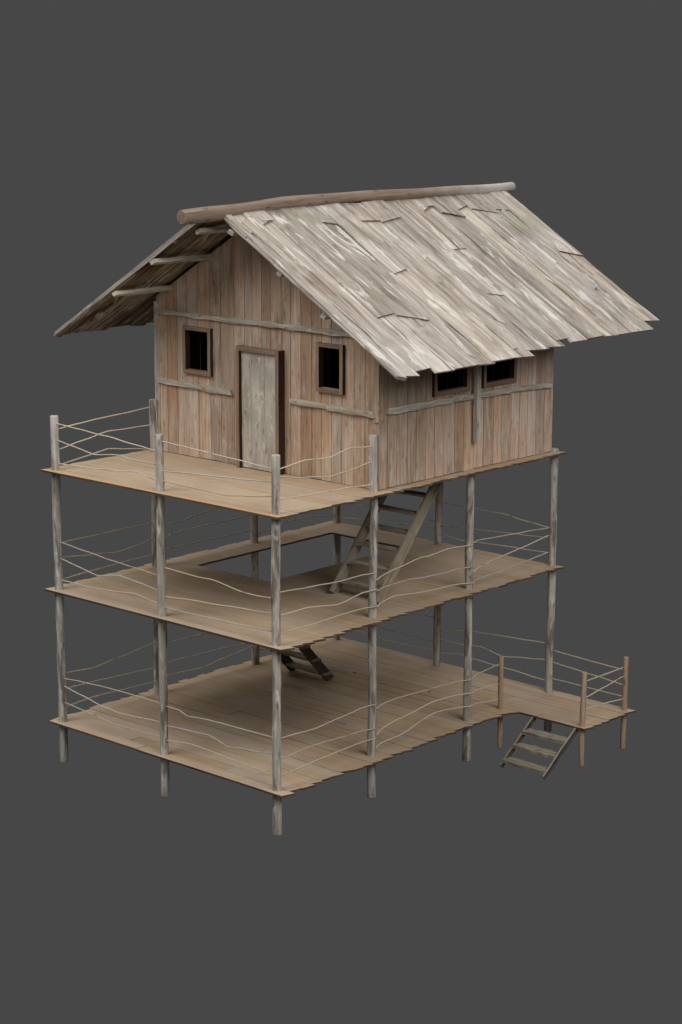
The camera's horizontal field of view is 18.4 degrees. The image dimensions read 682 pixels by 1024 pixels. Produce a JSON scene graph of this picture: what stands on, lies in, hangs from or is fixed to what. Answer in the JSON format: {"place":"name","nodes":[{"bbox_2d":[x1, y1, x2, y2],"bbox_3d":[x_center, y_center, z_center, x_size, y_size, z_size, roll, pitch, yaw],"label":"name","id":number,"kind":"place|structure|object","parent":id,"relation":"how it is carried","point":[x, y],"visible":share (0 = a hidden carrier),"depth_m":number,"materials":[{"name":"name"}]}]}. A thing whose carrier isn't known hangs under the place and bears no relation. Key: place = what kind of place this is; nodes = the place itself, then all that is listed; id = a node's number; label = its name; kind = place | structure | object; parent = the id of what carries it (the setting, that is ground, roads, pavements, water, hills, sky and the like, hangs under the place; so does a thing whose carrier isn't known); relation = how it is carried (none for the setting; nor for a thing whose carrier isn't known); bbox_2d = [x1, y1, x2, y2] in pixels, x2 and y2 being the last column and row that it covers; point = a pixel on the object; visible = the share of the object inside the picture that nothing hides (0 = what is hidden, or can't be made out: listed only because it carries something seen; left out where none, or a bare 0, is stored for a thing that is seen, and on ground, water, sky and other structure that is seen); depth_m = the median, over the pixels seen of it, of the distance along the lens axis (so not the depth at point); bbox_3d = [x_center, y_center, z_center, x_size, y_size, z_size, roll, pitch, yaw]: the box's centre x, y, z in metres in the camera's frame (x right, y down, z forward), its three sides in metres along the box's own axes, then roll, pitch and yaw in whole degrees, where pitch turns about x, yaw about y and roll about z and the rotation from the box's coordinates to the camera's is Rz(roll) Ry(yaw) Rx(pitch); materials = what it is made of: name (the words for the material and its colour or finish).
{"place":"outdoors","nodes":[
{"label":"outdoors","id":0,"kind":"place"},
{"bbox_2d":[0,0,681,1023],"label":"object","id":1,"kind":"structure","parent":0,"point":[476,891],"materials":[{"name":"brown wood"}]},
{"bbox_2d":[41,182,658,835],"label":"stilt house","id":2,"kind":"structure","parent":0,"point":[319,352],"depth_m":33.10,"materials":[{"name":"brown wood"}]},
{"bbox_2d":[182,325,212,376],"bbox_3d":[-2.280,-2.584,33.628,0.641,0.770,0.114,11,16,41],"label":"window frame","id":3,"kind":"structure","parent":2,"relation":"in","point":[186,329],"depth_m":33.63,"materials":[{"name":"brown wood"}]},
{"bbox_2d":[270,645,333,680],"bbox_3d":[-1.142,1.958,35.603,1.020,2.208,2.054,11,16,41],"label":"ladder","id":4,"kind":"object","parent":2,"relation":"on","point":[318,667],"visible":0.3,"depth_m":36.09,"materials":[{"name":"brown wood"}]},
{"bbox_2d":[315,342,344,394],"bbox_3d":[-0.146,-2.175,31.745,0.553,0.755,0.114,11,16,41],"label":"window frame","id":5,"kind":"structure","parent":2,"relation":"in","point":[319,385],"depth_m":31.74,"materials":[{"name":"brown wood"}]},
{"bbox_2d":[329,482,441,603],"bbox_3d":[0.751,0.307,33.295,0.975,2.037,1.715,11,16,41],"label":"ladder","id":6,"kind":"object","parent":2,"relation":"on","point":[410,534],"visible":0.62,"depth_m":33.16,"materials":[{"name":"brown wood"}]},
{"bbox_2d":[432,367,469,396],"bbox_3d":[1.684,-2.239,32.349,0.104,0.840,0.861,11,16,41],"label":"window frame","id":7,"kind":"structure","parent":2,"relation":"in","point":[465,386],"depth_m":32.43,"materials":[{"name":"brown wood"}]},
{"bbox_2d":[481,359,516,387],"bbox_3d":[2.492,-2.429,33.222,0.104,0.840,0.852,11,16,41],"label":"window frame","id":8,"kind":"structure","parent":2,"relation":"in","point":[512,378],"depth_m":33.31,"materials":[{"name":"brown wood"}]},
{"bbox_2d":[500,717,578,779],"bbox_3d":[3.192,3.787,33.817,0.885,0.691,0.925,11,16,41],"label":"ladder","id":9,"kind":"object","parent":2,"relation":"attached to","point":[544,771],"visible":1,"depth_m":33.72,"materials":[{"name":"brown wood"}]}
]}

